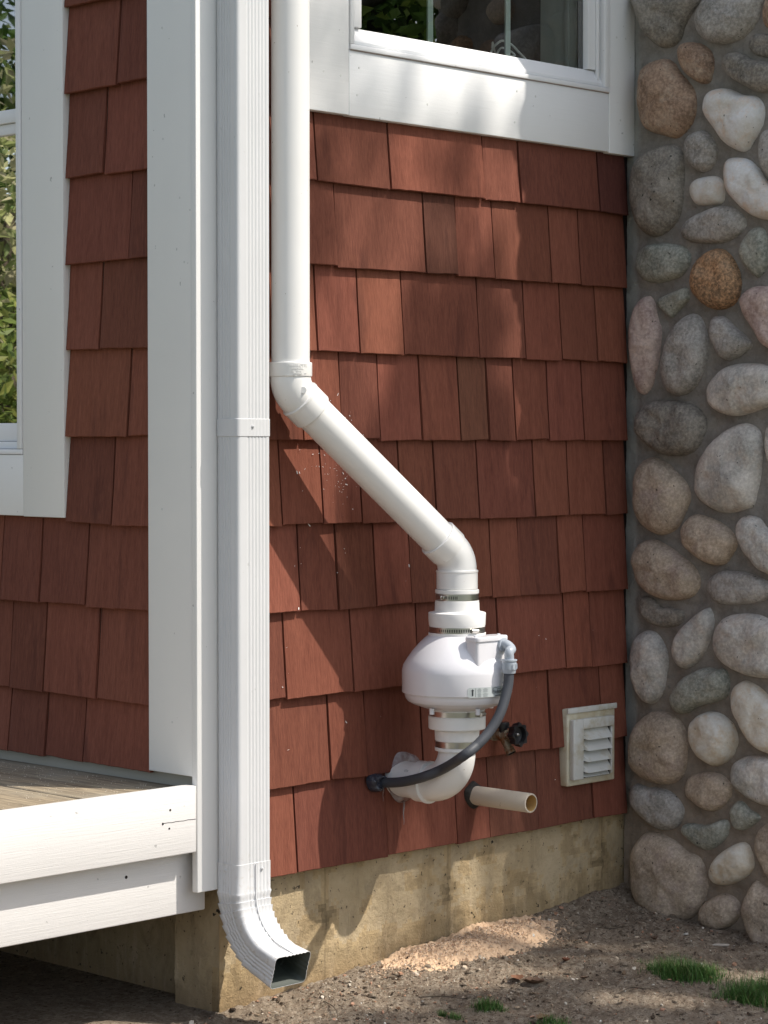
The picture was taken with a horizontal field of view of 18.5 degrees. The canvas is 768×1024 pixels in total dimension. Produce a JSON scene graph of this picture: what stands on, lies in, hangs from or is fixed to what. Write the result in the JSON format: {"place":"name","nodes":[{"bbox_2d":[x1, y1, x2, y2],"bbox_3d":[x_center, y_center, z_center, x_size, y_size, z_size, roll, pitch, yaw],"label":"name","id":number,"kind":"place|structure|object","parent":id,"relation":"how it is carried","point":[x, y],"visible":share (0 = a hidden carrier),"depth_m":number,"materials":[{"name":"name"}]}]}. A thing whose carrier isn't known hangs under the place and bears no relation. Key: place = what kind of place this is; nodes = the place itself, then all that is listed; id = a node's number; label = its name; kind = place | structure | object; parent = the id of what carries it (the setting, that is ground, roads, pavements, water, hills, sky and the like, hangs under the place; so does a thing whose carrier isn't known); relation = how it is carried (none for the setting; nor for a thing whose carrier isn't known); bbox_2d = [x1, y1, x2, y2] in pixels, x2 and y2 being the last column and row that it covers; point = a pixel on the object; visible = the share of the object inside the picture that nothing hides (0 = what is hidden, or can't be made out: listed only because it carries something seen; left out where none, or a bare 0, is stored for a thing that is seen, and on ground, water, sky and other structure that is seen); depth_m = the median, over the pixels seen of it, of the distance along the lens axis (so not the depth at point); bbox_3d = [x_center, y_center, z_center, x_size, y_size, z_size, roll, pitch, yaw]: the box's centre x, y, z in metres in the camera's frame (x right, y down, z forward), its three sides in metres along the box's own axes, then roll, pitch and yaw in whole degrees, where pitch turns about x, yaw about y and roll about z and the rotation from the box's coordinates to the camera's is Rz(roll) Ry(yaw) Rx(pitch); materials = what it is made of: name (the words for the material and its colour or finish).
{"place":"outdoors","nodes":[
{"label":"outdoors","id":0,"kind":"place"},
{"bbox_2d":[0,882,767,1023],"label":"ground","id":1,"kind":"structure","parent":0,"point":[33,991],"depth_m":5.72,"materials":[{"name":"soil"}]},
{"bbox_2d":[0,759,204,947],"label":"deck","id":2,"kind":"structure","parent":1,"relation":"on","point":[91,853],"depth_m":5.25,"materials":[{"name":"white wood"}]},
{"bbox_2d":[0,765,155,807],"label":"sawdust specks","id":3,"kind":"object","parent":2,"relation":"on","point":[65,783],"visible":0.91,"depth_m":5.54,"materials":[{"name":"beige wood"}]},
{"bbox_2d":[0,0,634,1012],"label":"house","id":4,"kind":"structure","parent":1,"relation":"on","point":[468,268],"depth_m":5.81,"materials":[{"name":"red wood"}]},
{"bbox_2d":[0,0,70,517],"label":"window","id":5,"kind":"structure","parent":4,"relation":"in","point":[35,276],"depth_m":5.79,"materials":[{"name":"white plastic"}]},
{"bbox_2d":[217,0,310,988],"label":"downspout","id":6,"kind":"object","parent":4,"relation":"attached to","point":[267,951],"visible":1,"depth_m":5.40,"materials":[{"name":"white metal"}]},
{"bbox_2d":[269,0,477,589],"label":"vent pipe","id":7,"kind":"object","parent":4,"relation":"attached to","point":[358,458],"visible":1,"depth_m":5.47,"materials":[{"name":"white plastic"}]},
{"bbox_2d":[286,393,555,779],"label":"plastic shavings","id":8,"kind":"object","parent":4,"relation":"attached to","point":[352,509],"visible":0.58,"depth_m":5.72},
{"bbox_2d":[385,751,474,818],"bbox_3d":[0.121,0.674,5.839,0.275,0.222,0.131,2,2,44],"label":"inlet pipe","id":9,"kind":"object","parent":4,"relation":"attached to","point":[450,784],"visible":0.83,"depth_m":5.79,"materials":[{"name":"white plastic"}]},
{"bbox_2d":[402,589,507,752],"bbox_3d":[0.178,0.385,5.757,0.270,0.394,0.269,2,2,44],"label":"vent fan","id":10,"kind":"object","parent":9,"relation":"attached to","point":[452,676],"visible":0.96,"depth_m":5.68},
{"bbox_2d":[366,638,516,799],"bbox_3d":[0.138,0.511,5.740,0.377,0.419,0.181,2,2,44],"label":"cable conduit","id":11,"kind":"object","parent":10,"relation":"attached to","point":[376,782],"visible":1,"depth_m":5.65,"materials":[{"name":"grey plastic"}]},
{"bbox_2d":[309,0,634,156],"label":"window","id":12,"kind":"structure","parent":4,"relation":"in","point":[580,93],"depth_m":6.10,"materials":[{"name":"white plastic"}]},
{"bbox_2d":[464,781,536,812],"bbox_3d":[0.288,0.733,6.043,0.233,0.073,0.068,2,2,44],"label":"drain stub","id":13,"kind":"object","parent":4,"relation":"attached to","point":[476,795],"visible":1,"depth_m":6.01,"materials":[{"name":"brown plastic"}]},
{"bbox_2d":[489,40,525,58],"bbox_3d":[0.324,-1.222,6.238,0.022,0.053,0.147,2,2,44],"label":"cord","id":14,"kind":"object","parent":4,"relation":"on","point":[493,45],"visible":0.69,"depth_m":6.22,"materials":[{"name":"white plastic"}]},
{"bbox_2d":[490,721,528,755],"bbox_3d":[0.320,0.587,6.117,0.098,0.092,0.065,2,2,44],"label":"hose tap","id":15,"kind":"object","parent":4,"relation":"attached to","point":[516,734],"visible":0.96,"depth_m":6.11,"materials":[{"name":"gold metal"}]},
{"bbox_2d":[559,703,616,786],"bbox_3d":[0.561,0.631,6.415,0.053,0.212,0.210,2,2,44],"label":"dryer vent","id":16,"kind":"object","parent":4,"relation":"attached to","point":[586,753],"visible":1,"depth_m":6.38,"materials":[{"name":"beige plastic"}]},
{"bbox_2d":[419,996,465,998],"bbox_3d":[0.140,1.152,5.607,0.116,0.008,0.021,0,2,-2],"label":"twig","id":17,"kind":"object","parent":1,"relation":"on","point":[439,996],"visible":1,"depth_m":5.61,"materials":[{"name":"brown wood"}]},
{"bbox_2d":[435,1009,463,1020],"bbox_3d":[0.153,1.170,5.493,0.078,0.033,0.055,0,2,10],"label":"grass tuft","id":18,"kind":"object","parent":1,"relation":"on","point":[454,1016],"visible":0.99,"depth_m":5.49,"materials":[{"name":"green plant"}]},
{"bbox_2d":[364,914,575,978],"bbox_3d":[0.259,1.121,6.018,0.212,0.101,0.757,2,2,44],"label":"sawdust","id":19,"kind":"object","parent":1,"relation":"on","point":[486,940],"visible":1,"depth_m":6.01},
{"bbox_2d":[189,888,767,1023],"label":"wood chips","id":20,"kind":"object","parent":1,"relation":"on","point":[446,977],"visible":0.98,"depth_m":5.72,"materials":[{"name":"beige wood"}]},
{"bbox_2d":[469,995,508,1012],"bbox_3d":[0.245,1.153,5.537,0.094,0.050,0.121,2,2,44],"label":"grass tuft","id":21,"kind":"object","parent":1,"relation":"on","point":[486,1005],"visible":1,"depth_m":5.53,"materials":[{"name":"green plant"}]},
{"bbox_2d":[264,892,767,1023],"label":"soil clods","id":22,"kind":"object","parent":1,"relation":"on","point":[518,963],"visible":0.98,"depth_m":5.81,"materials":[{"name":"brown soil"}]},
{"bbox_2d":[511,975,524,979],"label":"dead leaf","id":23,"kind":"object","parent":1,"relation":"on","point":[518,977],"visible":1,"depth_m":5.79,"materials":[{"name":"orange plant"}]},
{"bbox_2d":[522,976,543,983],"bbox_3d":[0.364,1.141,5.752,0.053,0.015,0.042,2,2,44],"label":"dead leaf","id":24,"kind":"object","parent":1,"relation":"on","point":[534,980],"visible":1,"depth_m":5.75,"materials":[{"name":"brown plant"}]},
{"bbox_2d":[536,1013,548,1019],"bbox_3d":[0.366,1.167,5.458,0.037,0.011,0.037,0,2,-15],"label":"dead leaf","id":25,"kind":"object","parent":1,"relation":"on","point":[539,1017],"visible":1,"depth_m":5.46,"materials":[{"name":"brown plant"}]},
{"bbox_2d":[527,1010,571,1023],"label":"grass tuft","id":26,"kind":"object","parent":1,"relation":"on","point":[555,1021],"visible":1,"depth_m":5.44,"materials":[{"name":"green plant"}]},
{"bbox_2d":[573,928,590,942],"bbox_3d":[0.522,1.109,6.155,0.013,0.023,0.139,1,2,23],"label":"twig","id":27,"kind":"object","parent":1,"relation":"on","point":[583,940],"visible":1,"depth_m":6.14,"materials":[{"name":"brown wood"}]},
{"bbox_2d":[616,987,657,993],"bbox_3d":[0.610,1.157,5.712,0.108,0.015,0.034,0,2,-5],"label":"twig","id":28,"kind":"object","parent":1,"relation":"on","point":[634,987],"visible":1,"depth_m":5.71,"materials":[{"name":"brown wood"}]},
{"bbox_2d":[637,951,733,986],"bbox_3d":[0.750,1.126,5.862,0.234,0.080,0.194,1,2,31],"label":"grass tuft","id":29,"kind":"object","parent":1,"relation":"on","point":[696,972],"visible":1,"depth_m":5.85,"materials":[{"name":"green plant"}]},
{"bbox_2d":[624,0,767,943],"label":"stone chimney","id":30,"kind":"object","parent":1,"relation":"on","point":[696,814],"visible":0.98,"depth_m":6.34,"materials":[{"name":"grey stone"}]},
{"bbox_2d":[712,943,734,946],"bbox_3d":[0.888,1.136,6.193,0.064,0.009,0.014,0,2,-1],"label":"stone chip","id":31,"kind":"object","parent":1,"relation":"on","point":[720,944],"visible":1,"depth_m":6.19,"materials":[{"name":"beige stone"}]},
{"bbox_2d":[697,969,767,1012],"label":"grass tuft","id":32,"kind":"object","parent":1,"relation":"on","point":[753,993],"visible":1,"depth_m":5.67,"materials":[{"name":"green plant"}]}
]}

